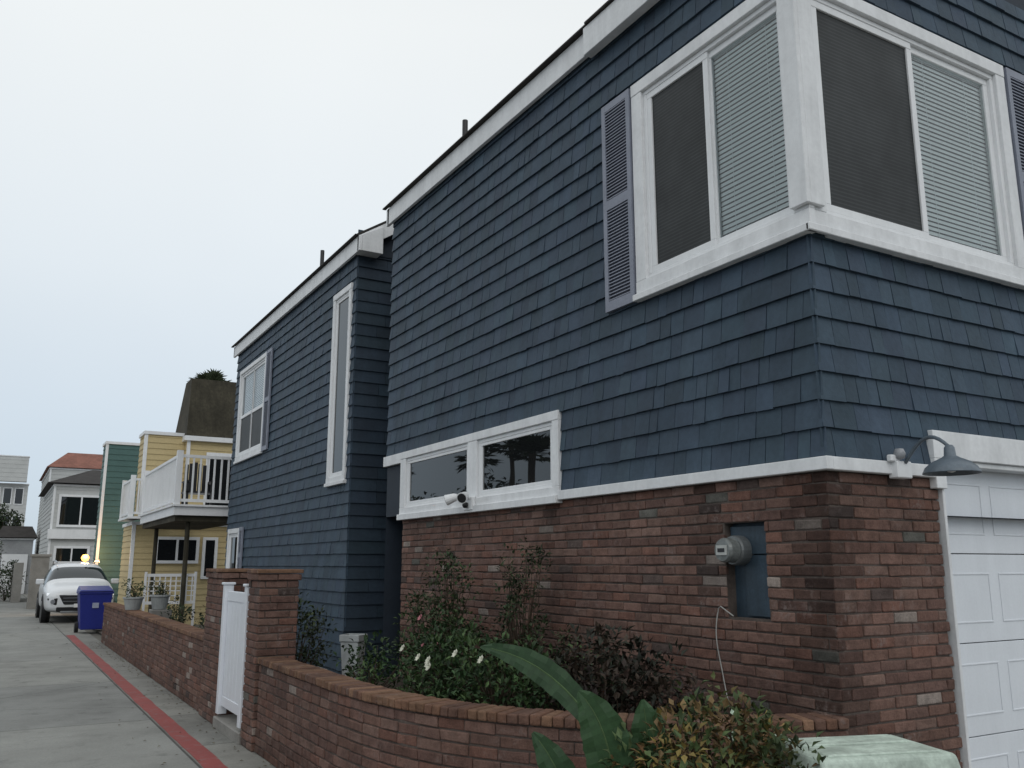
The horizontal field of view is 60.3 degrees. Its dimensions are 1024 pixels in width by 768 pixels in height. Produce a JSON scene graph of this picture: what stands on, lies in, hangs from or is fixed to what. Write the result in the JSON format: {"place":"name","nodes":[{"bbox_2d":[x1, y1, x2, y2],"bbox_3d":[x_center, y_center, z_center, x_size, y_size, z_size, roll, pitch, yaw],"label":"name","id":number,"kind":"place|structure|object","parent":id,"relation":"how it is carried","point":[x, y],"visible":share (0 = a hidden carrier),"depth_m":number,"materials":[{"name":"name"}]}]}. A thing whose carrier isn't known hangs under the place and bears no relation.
{"place":"outdoors","nodes":[
{"label":"outdoors","id":0,"kind":"place"},
{"bbox_2d":[0,456,28,482],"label":"walls","id":1,"kind":"structure","parent":0,"point":[13,469],"depth_m":81.92,"materials":[{"name":"white"}]},
{"bbox_2d":[0,594,200,767],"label":"alley pavement","id":2,"kind":"structure","parent":0,"point":[56,711],"depth_m":9.74,"materials":[{"name":"concrete"}]},
{"bbox_2d":[0,503,24,529],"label":"tree","id":3,"kind":"object","parent":2,"relation":"on","point":[3,515],"visible":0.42,"depth_m":59.58,"materials":[{"name":"green plant"}]},
{"bbox_2d":[0,539,27,600],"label":"hedge","id":4,"kind":"object","parent":2,"relation":"on","point":[3,574],"visible":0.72,"depth_m":39.81,"materials":[{"name":"green plant"}]},
{"bbox_2d":[0,526,37,593],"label":"garage","id":5,"kind":"structure","parent":2,"relation":"on","point":[17,542],"depth_m":49.96,"materials":[{"name":"grey paint"}]},
{"bbox_2d":[0,554,27,593],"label":"door","id":6,"kind":"structure","parent":5,"relation":"in","point":[22,558],"depth_m":49.66,"materials":[{"name":"white paint"}]},
{"bbox_2d":[9,554,51,608],"bbox_3d":[-20.846,8.377,37.827,0.829,2.000,12.086,7,-14,-32],"label":"concrete fence","id":7,"kind":"object","parent":2,"relation":"on","point":[39,567],"visible":0.78,"depth_m":33.02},
{"bbox_2d":[35,560,118,622],"bbox_3d":[-13.254,6.253,26.745,2.220,1.786,4.708,7,-13,-29],"label":"parked car","id":8,"kind":"object","parent":2,"relation":"on","point":[60,583],"visible":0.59,"depth_m":25.65,"materials":[{"name":"white paint"}]},
{"bbox_2d":[93,441,139,602],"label":"green house","id":9,"kind":"structure","parent":0,"point":[120,460],"depth_m":30.58,"materials":[{"name":"teal"}]},
{"bbox_2d":[23,594,275,767],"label":"sidewalk","id":10,"kind":"structure","parent":0,"point":[223,751],"depth_m":9.98,"materials":[{"name":"concrete"}]},
{"bbox_2d":[66,635,227,767],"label":"red painted line","id":11,"kind":"object","parent":10,"relation":"on","point":[186,741],"visible":1,"depth_m":9.43,"materials":[{"name":"paint"}]},
{"bbox_2d":[208,459,231,505],"bbox_3d":[-7.894,2.911,24.997,1.400,1.650,0.030,7,-13,-29],"label":"window glass","id":12,"kind":"object","parent":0,"point":[217,479],"depth_m":24.82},
{"bbox_2d":[0,0,607,553],"label":"sky","id":13,"kind":"structure","parent":0,"point":[172,171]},
{"bbox_2d":[61,613,840,767],"bbox_3d":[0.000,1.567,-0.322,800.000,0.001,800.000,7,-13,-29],"label":"ground","id":14,"kind":"structure","parent":0,"point":[72,617],"depth_m":21.65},
{"bbox_2d":[0,484,28,525],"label":"walls","id":15,"kind":"structure","parent":14,"relation":"on","point":[20,509],"depth_m":82.40,"materials":[{"name":"white"}]},
{"bbox_2d":[34,469,86,553],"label":"walls","id":16,"kind":"structure","parent":14,"relation":"on","point":[56,474],"depth_m":52.37,"materials":[{"name":"white"}]},
{"bbox_2d":[41,467,95,482],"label":"trim","id":17,"kind":"structure","parent":16,"relation":"attached to","point":[50,469],"depth_m":50.15,"materials":[{"name":"white paint"}]},
{"bbox_2d":[39,453,102,480],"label":"tile roof","id":18,"kind":"structure","parent":17,"relation":"on","point":[80,461],"depth_m":51.17,"materials":[{"name":"tile"}]},
{"bbox_2d":[38,486,99,568],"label":"walls","id":19,"kind":"structure","parent":14,"relation":"on","point":[45,524],"depth_m":38.43,"materials":[{"name":"white"}]},
{"bbox_2d":[52,546,89,563],"bbox_3d":[-18.961,7.354,37.938,1.400,0.750,0.060,7,-13,-29],"label":"window trim","id":20,"kind":"structure","parent":19,"relation":"attached to","point":[72,547],"depth_m":37.89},
{"bbox_2d":[55,548,86,560],"bbox_3d":[-18.968,7.356,37.950,1.200,0.550,0.030,7,-13,-29],"label":"window glass","id":21,"kind":"object","parent":20,"relation":"in","point":[63,554],"visible":1,"depth_m":37.91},
{"bbox_2d":[47,529,95,538],"bbox_3d":[-16.677,6.747,39.332,7.200,0.400,0.160,7,-13,-29],"label":"belly band","id":22,"kind":"object","parent":19,"relation":"attached to","point":[67,534],"visible":0.36,"depth_m":37.93,"materials":[{"name":"white paint"}]},
{"bbox_2d":[43,484,99,553],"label":"trim","id":23,"kind":"structure","parent":19,"relation":"attached to","point":[53,505],"depth_m":38.09,"materials":[{"name":"white paint"}]},
{"bbox_2d":[38,470,100,496],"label":"hip roof","id":24,"kind":"structure","parent":23,"relation":"on","point":[92,477],"depth_m":39.29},
{"bbox_2d":[56,494,98,527],"bbox_3d":[-18.788,5.537,38.413,1.800,1.400,0.060,7,-13,-29],"label":"window trim","id":25,"kind":"structure","parent":19,"relation":"attached to","point":[59,508],"depth_m":38.27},
{"bbox_2d":[59,497,98,524],"bbox_3d":[-18.795,5.540,38.425,1.600,1.200,0.030,7,-13,-29],"label":"window glass","id":26,"kind":"object","parent":25,"relation":"in","point":[70,511],"visible":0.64,"depth_m":38.37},
{"bbox_2d":[74,586,113,632],"bbox_3d":[-10.093,5.437,21.263,0.760,1.099,0.911,7,-13,-29],"label":"recycling bin","id":27,"kind":"object","parent":14,"relation":"on","point":[92,600],"visible":0.84,"depth_m":20.95,"materials":[{"name":"blue plastic"}]},
{"bbox_2d":[101,606,203,710],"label":"wall bricks","id":28,"kind":"object","parent":14,"relation":"on","point":[156,670],"depth_m":12.23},
{"bbox_2d":[103,602,204,640],"bbox_3d":[-5.920,3.746,14.252,0.240,0.053,10.502,7,-13,-29],"label":"rowlock coping","id":29,"kind":"object","parent":28,"relation":"on","point":[188,630],"visible":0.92,"depth_m":12.42,"materials":[{"name":"brick"}]},
{"bbox_2d":[121,578,146,609],"bbox_3d":[-6.717,3.721,15.663,0.440,0.560,0.388,7,-13,-29],"label":"flower pot","id":30,"kind":"object","parent":29,"relation":"on","point":[133,602],"visible":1,"depth_m":15.56,"materials":[{"name":"ceramic"}]},
{"bbox_2d":[117,525,226,624],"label":"walls","id":31,"kind":"structure","parent":14,"relation":"on","point":[143,552],"depth_m":24.19,"materials":[{"name":"yellow"}]},
{"bbox_2d":[122,521,227,596],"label":"trim","id":32,"kind":"structure","parent":31,"relation":"attached to","point":[133,524],"depth_m":23.70,"materials":[{"name":"white paint"}]},
{"bbox_2d":[181,441,232,504],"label":"walls","id":33,"kind":"structure","parent":32,"relation":"on","point":[199,448],"depth_m":24.74,"materials":[{"name":"yellow"}]},
{"bbox_2d":[134,434,184,515],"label":"walls","id":34,"kind":"structure","parent":33,"relation":"on","point":[161,449],"depth_m":24.57,"materials":[{"name":"yellow"}]},
{"bbox_2d":[138,431,184,515],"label":"trim","id":35,"kind":"structure","parent":34,"relation":"attached to","point":[143,433],"depth_m":24.33,"materials":[{"name":"white paint"}]},
{"bbox_2d":[182,435,232,503],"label":"eave trim","id":36,"kind":"structure","parent":33,"relation":"attached to","point":[188,438],"depth_m":24.70,"materials":[{"name":"white paint"}]},
{"bbox_2d":[176,378,236,437],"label":"mansard roof","id":37,"kind":"structure","parent":36,"relation":"on","point":[207,408],"depth_m":25.24,"materials":[{"name":"brown"}]},
{"bbox_2d":[156,536,199,563],"bbox_3d":[-9.205,4.564,24.221,1.160,0.720,0.060,7,-13,-29],"label":"window trim","id":38,"kind":"structure","parent":31,"relation":"attached to","point":[177,546],"depth_m":24.21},
{"bbox_2d":[157,540,196,560],"bbox_3d":[-9.213,4.566,24.234,1.000,0.560,0.030,7,-13,-29],"label":"window glass","id":39,"kind":"object","parent":38,"relation":"in","point":[166,549],"visible":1,"depth_m":24.18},
{"bbox_2d":[200,537,217,578],"bbox_3d":[-8.447,4.857,24.608,0.410,1.140,0.060,7,-13,-29],"label":"window trim","id":40,"kind":"structure","parent":31,"relation":"attached to","point":[202,576],"depth_m":24.59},
{"bbox_2d":[204,540,214,575],"bbox_3d":[-8.455,4.860,24.620,0.250,0.980,0.030,7,-13,-29],"label":"window glass","id":41,"kind":"object","parent":40,"relation":"in","point":[209,553],"visible":0.79,"depth_m":24.63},
{"bbox_2d":[187,368,231,381],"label":"palm tree","id":42,"kind":"object","parent":14,"relation":"on","point":[214,375],"visible":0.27,"depth_m":43.63,"materials":[{"name":"green plant"}]},
{"bbox_2d":[200,572,247,720],"bbox_3d":[-3.053,2.803,9.478,0.344,1.520,0.774,7,-13,-29],"label":"brick pillar","id":43,"kind":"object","parent":14,"relation":"on","point":[217,630],"visible":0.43,"depth_m":9.36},
{"bbox_2d":[198,568,260,724],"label":"bricks","id":44,"kind":"object","parent":43,"relation":"attached to","point":[210,644],"visible":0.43,"depth_m":9.31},
{"bbox_2d":[241,574,297,751],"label":"brick pier","id":45,"kind":"structure","parent":14,"relation":"on","point":[265,581],"depth_m":7.95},
{"bbox_2d":[240,569,303,750],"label":"bricks","id":46,"kind":"object","parent":45,"relation":"attached to","point":[283,602],"visible":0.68,"depth_m":7.95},
{"bbox_2d":[254,665,848,767],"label":"wall bricks","id":47,"kind":"object","parent":14,"relation":"on","point":[463,737],"depth_m":5.56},
{"bbox_2d":[258,656,848,731],"bbox_3d":[-0.490,2.056,5.907,5.128,0.058,1.200,-9,-15,38],"label":"rowlock coping","id":48,"kind":"object","parent":47,"relation":"on","point":[362,690],"visible":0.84,"depth_m":5.09,"materials":[{"name":"brick"}]},
{"bbox_2d":[255,665,847,767],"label":"brick wall","id":49,"kind":"structure","parent":14,"relation":"on","point":[497,748],"depth_m":5.27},
{"bbox_2d":[367,675,551,708],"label":"planter soil","id":50,"kind":"structure","parent":49,"relation":"in","point":[398,684],"depth_m":7.83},
{"bbox_2d":[339,633,367,678],"bbox_3d":[-1.446,2.491,8.008,0.193,0.420,0.193,-3,-12,15],"label":"flower pot","id":51,"kind":"object","parent":50,"relation":"on","point":[346,640],"visible":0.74,"depth_m":7.95,"materials":[{"name":"concrete"}]},
{"bbox_2d":[392,548,493,687],"bbox_3d":[-0.612,2.036,7.672,0.827,1.239,1.452,3,-12,-12],"label":"rose bush","id":52,"kind":"object","parent":50,"relation":"on","point":[449,621],"visible":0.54,"depth_m":7.87,"materials":[{"name":"green plant"}]},
{"bbox_2d":[333,620,620,710],"bbox_3d":[-0.450,2.108,6.389,1.045,0.760,3.018,10,-15,-41],"label":"gardenia bush","id":53,"kind":"object","parent":50,"relation":"on","point":[463,688],"visible":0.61,"depth_m":6.18,"materials":[{"name":"green plant"}]},
{"bbox_2d":[484,537,574,703],"bbox_3d":[0.165,1.849,6.925,0.502,1.272,1.101,7,-13,-29],"label":"climbing rose","id":54,"kind":"object","parent":50,"relation":"on","point":[512,631],"visible":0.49,"depth_m":7.08,"materials":[{"name":"green plant"}]},
{"bbox_2d":[537,621,707,713],"bbox_3d":[0.653,1.817,5.268,0.917,0.770,1.022,7,-13,-29],"label":"dark leaf shrub","id":55,"kind":"object","parent":50,"relation":"on","point":[617,698],"visible":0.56,"depth_m":5.25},
{"bbox_2d":[234,0,1023,676],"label":"wall backing","id":56,"kind":"object","parent":14,"relation":"on","point":[392,580],"depth_m":10.44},
{"bbox_2d":[233,352,266,463],"bbox_3d":[-5.026,0.502,16.945,0.065,1.890,2.070,7,-13,-29],"label":"casing","id":57,"kind":"object","parent":56,"relation":"attached to","point":[249,455],"visible":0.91,"depth_m":17.06,"materials":[{"name":"white paint"}]},
{"bbox_2d":[237,358,264,456],"bbox_3d":[-4.976,0.484,16.978,0.090,1.680,1.850,7,-13,-29],"label":"frame","id":58,"kind":"object","parent":56,"relation":"attached to","point":[255,368],"visible":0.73,"depth_m":17.21,"materials":[{"name":"white paint"}]},
{"bbox_2d":[239,414,250,452],"bbox_3d":[-5.216,0.971,17.252,0.001,0.683,0.823,7,-13,-29],"label":"pane","id":59,"kind":"object","parent":58,"relation":"attached to","point":[245,433],"visible":1,"depth_m":17.27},
{"bbox_2d":[250,408,261,447],"bbox_3d":[-4.779,0.819,16.509,0.001,0.683,0.823,7,-13,-29],"label":"pane","id":60,"kind":"object","parent":58,"relation":"attached to","point":[256,427],"visible":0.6,"depth_m":16.54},
{"bbox_2d":[324,282,353,486],"bbox_3d":[-2.451,0.017,12.491,0.065,2.830,0.790,7,-13,-29],"label":"casing","id":61,"kind":"object","parent":56,"relation":"attached to","point":[335,480],"visible":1,"depth_m":12.40,"materials":[{"name":"white paint"}]},
{"bbox_2d":[329,292,348,477],"bbox_3d":[-2.401,0.008,12.522,0.090,2.620,0.590,7,-13,-29],"label":"frame","id":62,"kind":"object","parent":56,"relation":"attached to","point":[343,298],"visible":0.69,"depth_m":12.69,"materials":[{"name":"white paint"}]},
{"bbox_2d":[332,297,348,472],"bbox_3d":[-2.422,0.006,12.510,0.001,2.498,0.468,7,-13,-29],"label":"pane","id":63,"kind":"object","parent":62,"relation":"attached to","point":[340,389],"visible":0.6,"depth_m":12.53,"materials":[{"name":"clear glass"}]},
{"bbox_2d":[380,235,393,257],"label":"roof gable","id":64,"kind":"structure","parent":56,"relation":"on","point":[387,247],"depth_m":12.63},
{"bbox_2d":[406,443,467,506],"bbox_3d":[-0.778,1.001,9.450,0.090,0.560,1.560,7,-13,-29],"label":"frame","id":65,"kind":"object","parent":56,"relation":"on","point":[440,453],"visible":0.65,"depth_m":9.63,"materials":[{"name":"white paint"}]},
{"bbox_2d":[410,450,466,500],"bbox_3d":[-0.800,0.998,9.438,0.001,0.438,1.438,7,-13,-29],"label":"pane","id":66,"kind":"object","parent":65,"relation":"attached to","point":[441,476],"visible":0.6,"depth_m":9.39,"materials":[{"name":"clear glass"}]},
{"bbox_2d":[234,0,659,357],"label":"fascia","id":67,"kind":"structure","parent":56,"relation":"attached to","point":[614,19],"depth_m":9.05,"materials":[{"name":"white paint"}]},
{"bbox_2d":[231,0,613,347],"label":"roof edge","id":68,"kind":"object","parent":67,"relation":"attached to","point":[548,60],"visible":0.88,"depth_m":9.35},
{"bbox_2d":[478,422,551,496],"bbox_3d":[0.052,0.712,8.042,0.090,0.560,1.360,7,-13,-29],"label":"frame","id":69,"kind":"object","parent":56,"relation":"on","point":[514,435],"visible":0.69,"depth_m":8.03,"materials":[{"name":"white paint"}]},
{"bbox_2d":[483,430,550,489],"bbox_3d":[0.030,0.709,8.029,0.001,0.438,1.238,7,-13,-29],"label":"pane","id":70,"kind":"object","parent":69,"relation":"attached to","point":[520,460],"visible":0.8,"depth_m":7.99,"materials":[{"name":"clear glass"}]},
{"bbox_2d":[224,0,1023,677],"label":"shingle cladding","id":71,"kind":"structure","parent":56,"relation":"attached to","point":[492,270],"depth_m":7.29,"materials":[{"name":"blue paint"}]},
{"bbox_2d":[261,347,272,450],"bbox_3d":[-4.408,0.274,15.882,0.034,1.850,0.350,7,-13,-29],"label":"shutter rear","id":72,"kind":"object","parent":71,"relation":"attached to","point":[267,399],"visible":1,"depth_m":15.86,"materials":[{"name":"paint"}]},
{"bbox_2d":[601,88,636,312],"bbox_3d":[0.841,-1.446,6.955,0.034,1.750,0.365,7,-13,-29],"label":"shutter","id":73,"kind":"object","parent":71,"relation":"attached to","point":[618,218],"visible":1,"depth_m":6.94,"materials":[{"name":"paint"}]},
{"bbox_2d":[1003,67,1023,236],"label":"shutter front","id":74,"kind":"object","parent":71,"relation":"attached to","point":[1014,84],"visible":1,"depth_m":6.62,"materials":[{"name":"paint"}]},
{"bbox_2d":[643,0,794,276],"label":"frame","id":75,"kind":"object","parent":56,"relation":"attached to","point":[742,29],"visible":0.67,"depth_m":6.16,"materials":[{"name":"white paint"}]},
{"bbox_2d":[652,63,710,263],"bbox_3d":[1.221,-1.587,6.394,0.001,1.358,0.583,7,-13,-29],"label":"pane","id":76,"kind":"object","parent":75,"relation":"attached to","point":[681,189],"visible":1,"depth_m":6.38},
{"bbox_2d":[713,16,788,235],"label":"blinds","id":77,"kind":"object","parent":75,"relation":"attached to","point":[774,173],"visible":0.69,"depth_m":5.87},
{"bbox_2d":[630,0,815,302],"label":"casing","id":78,"kind":"object","parent":56,"relation":"attached to","point":[774,235],"visible":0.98,"depth_m":6.23,"materials":[{"name":"white paint"}]},
{"bbox_2d":[714,18,788,236],"bbox_3d":[1.490,-1.634,6.164,0.001,1.520,1.420,7,-13,-29],"label":"dark room","id":79,"kind":"object","parent":56,"relation":"attached to","point":[751,127],"depth_m":5.96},
{"bbox_2d":[776,0,831,235],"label":"corner post","id":80,"kind":"object","parent":56,"relation":"attached to","point":[801,118],"visible":0.91,"depth_m":5.37,"materials":[{"name":"white paint"}]},
{"bbox_2d":[810,0,1014,265],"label":"frame","id":81,"kind":"object","parent":56,"relation":"attached to","point":[944,62],"visible":0.74,"depth_m":6.09,"materials":[{"name":"white paint"}]},
{"bbox_2d":[816,10,921,230],"bbox_3d":[2.340,-1.714,5.774,0.903,1.358,0.001,7,-13,-29],"label":"pane","id":82,"kind":"object","parent":81,"relation":"attached to","point":[870,143],"visible":1,"depth_m":5.76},
{"bbox_2d":[911,57,997,253],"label":"blinds","id":83,"kind":"object","parent":81,"relation":"attached to","point":[937,216],"visible":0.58,"depth_m":6.29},
{"bbox_2d":[825,0,1023,289],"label":"casing","id":84,"kind":"object","parent":56,"relation":"attached to","point":[852,232],"visible":0.87,"depth_m":6.07,"materials":[{"name":"white paint"}]},
{"bbox_2d":[911,59,994,253],"bbox_3d":[2.679,-1.648,6.096,1.980,1.520,0.001,7,-13,-29],"label":"dark room","id":85,"kind":"object","parent":56,"relation":"attached to","point":[951,156],"depth_m":6.40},
{"bbox_2d":[926,430,1023,767],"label":"door frame","id":86,"kind":"structure","parent":56,"relation":"attached to","point":[984,595],"depth_m":5.64,"materials":[{"name":"paint"}]},
{"bbox_2d":[944,471,1023,767],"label":"door sections","id":87,"kind":"structure","parent":86,"relation":"in","point":[989,589],"depth_m":5.67,"materials":[{"name":"paint"}]},
{"bbox_2d":[1012,0,1023,6],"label":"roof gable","id":88,"kind":"structure","parent":56,"relation":"on","point":[1020,2],"depth_m":7.10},
{"bbox_2d":[389,31,582,207],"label":"roof","id":89,"kind":"structure","parent":88,"relation":"on","point":[491,115],"depth_m":9.00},
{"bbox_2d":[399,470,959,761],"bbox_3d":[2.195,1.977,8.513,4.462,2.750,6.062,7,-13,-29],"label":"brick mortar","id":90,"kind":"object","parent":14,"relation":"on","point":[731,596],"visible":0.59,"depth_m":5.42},
{"bbox_2d":[730,522,770,618],"bbox_3d":[1.497,1.154,5.472,0.035,0.580,0.350,7,-13,-29],"label":"meter panel","id":91,"kind":"object","parent":90,"relation":"attached to","point":[752,587],"visible":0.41,"depth_m":5.45,"materials":[{"name":"paint"}]},
{"bbox_2d":[715,535,753,564],"bbox_3d":[1.376,1.040,5.513,0.188,0.184,0.184,7,-13,-29],"label":"electric meter","id":92,"kind":"object","parent":91,"relation":"attached to","point":[734,550],"visible":1,"depth_m":5.46,"materials":[{"name":"metal"}]},
{"bbox_2d":[399,471,962,767],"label":"brick base","id":93,"kind":"object","parent":14,"relation":"on","point":[676,592],"visible":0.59,"depth_m":5.36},
{"bbox_2d":[383,453,935,520],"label":"water table trim","id":94,"kind":"structure","parent":93,"relation":"on","point":[831,463],"depth_m":5.86,"materials":[{"name":"white paint"}]},
{"bbox_2d":[399,433,471,513],"bbox_3d":[-0.830,1.004,9.443,0.045,0.730,1.800,7,-13,-29],"label":"casing","id":95,"kind":"object","parent":94,"relation":"attached to","point":[442,445],"visible":0.66,"depth_m":9.45,"materials":[{"name":"white paint"}]},
{"bbox_2d":[444,492,474,510],"bbox_3d":[-0.497,1.139,8.550,0.224,0.168,0.421,7,-13,-29],"label":"security light","id":96,"kind":"object","parent":94,"relation":"attached to","point":[466,500],"visible":1,"depth_m":8.54,"materials":[{"name":"white paint"}]},
{"bbox_2d":[472,410,561,504],"bbox_3d":[0.011,0.712,8.017,0.045,0.730,1.560,7,-13,-29],"label":"casing","id":97,"kind":"object","parent":94,"relation":"attached to","point":[554,417],"visible":0.84,"depth_m":7.81,"materials":[{"name":"white paint"}]},
{"bbox_2d":[887,435,981,478],"bbox_3d":[2.396,0.405,5.031,0.300,0.232,0.520,7,-13,-29],"label":"wall lamp","id":98,"kind":"object","parent":94,"relation":"attached to","point":[950,462],"visible":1,"depth_m":5.00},
{"label":"patio pavement","id":99,"kind":"structure","parent":0,"visible":0},
{"bbox_2d":[149,609,171,618],"bbox_3d":[-6.497,4.532,16.223,0.350,0.745,0.400,7,-13,-29],"label":"plant stand","id":100,"kind":"object","parent":99,"relation":"on","point":[158,612],"visible":0.28,"depth_m":16.14,"materials":[{"name":"concrete"}]},
{"bbox_2d":[148,578,169,608],"bbox_3d":[-6.536,3.883,16.351,0.413,0.567,0.436,7,-13,-29],"label":"flower pot","id":101,"kind":"object","parent":100,"relation":"on","point":[160,599],"visible":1,"depth_m":16.23,"materials":[{"name":"ceramic"}]},
{"bbox_2d":[142,572,196,625],"bbox_3d":[-7.164,4.640,18.401,1.030,1.410,0.080,7,-13,-29],"label":"white lattice fence","id":102,"kind":"object","parent":99,"relation":"on","point":[147,602],"visible":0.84,"depth_m":18.50,"materials":[{"name":"paint"}]},
{"bbox_2d":[160,595,205,628],"bbox_3d":[-4.932,3.993,14.404,1.064,0.982,6.437,7,-13,-29],"label":"patio shrub","id":103,"kind":"object","parent":99,"relation":"on","point":[185,615],"visible":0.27,"depth_m":16.08,"materials":[{"name":"green plant"}]},
{"bbox_2d":[142,515,227,620],"bbox_3d":[-7.598,4.501,20.472,1.400,2.615,4.700,7,-13,-29],"label":"deck underside","id":104,"kind":"object","parent":99,"relation":"on","point":[187,524],"visible":0.64,"depth_m":19.07,"materials":[{"name":"brown"}]},
{"bbox_2d":[118,450,231,523],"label":"balcony railings","id":105,"kind":"object","parent":104,"relation":"on","point":[162,483],"visible":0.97,"depth_m":19.24,"materials":[{"name":"white paint"}]},
{"bbox_2d":[181,462,212,504],"bbox_3d":[-7.221,2.329,20.273,0.640,1.110,0.630,7,-13,-29],"label":"deck chair","id":106,"kind":"object","parent":105,"relation":"on","point":[196,482],"visible":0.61,"depth_m":20.51,"materials":[{"name":"metal"}]},
{"bbox_2d":[213,714,241,744],"bbox_3d":[-2.510,3.335,8.563,0.550,0.110,1.080,7,-13,-29],"label":"gate step","id":107,"kind":"object","parent":99,"relation":"on","point":[226,725],"visible":0.42,"depth_m":8.46,"materials":[{"name":"concrete"}]},
{"bbox_2d":[215,582,249,728],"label":"white gate","id":108,"kind":"structure","parent":107,"relation":"on","point":[232,660],"depth_m":8.66,"materials":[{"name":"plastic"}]},
{"bbox_2d":[295,592,337,667],"bbox_3d":[-2.508,2.930,9.823,0.818,1.219,1.366,15,-19,-51],"label":"shrub","id":109,"kind":"object","parent":99,"relation":"on","point":[309,633],"visible":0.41,"depth_m":9.65,"materials":[{"name":"green plant"}]},
{"label":"driveway pavement","id":110,"kind":"structure","parent":0,"visible":0},
{"bbox_2d":[480,643,668,767],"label":"bird of paradise plant","id":111,"kind":"object","parent":110,"relation":"on","point":[598,718],"visible":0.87,"depth_m":3.57,"materials":[{"name":"green plant"}]},
{"bbox_2d":[597,671,825,767],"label":"croton bush","id":112,"kind":"object","parent":110,"relation":"on","point":[761,744],"visible":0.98,"depth_m":3.42,"materials":[{"name":"green plant"}]},
{"bbox_2d":[773,734,960,767],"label":"utility box","id":113,"kind":"object","parent":110,"relation":"on","point":[875,751],"visible":0.72,"depth_m":3.32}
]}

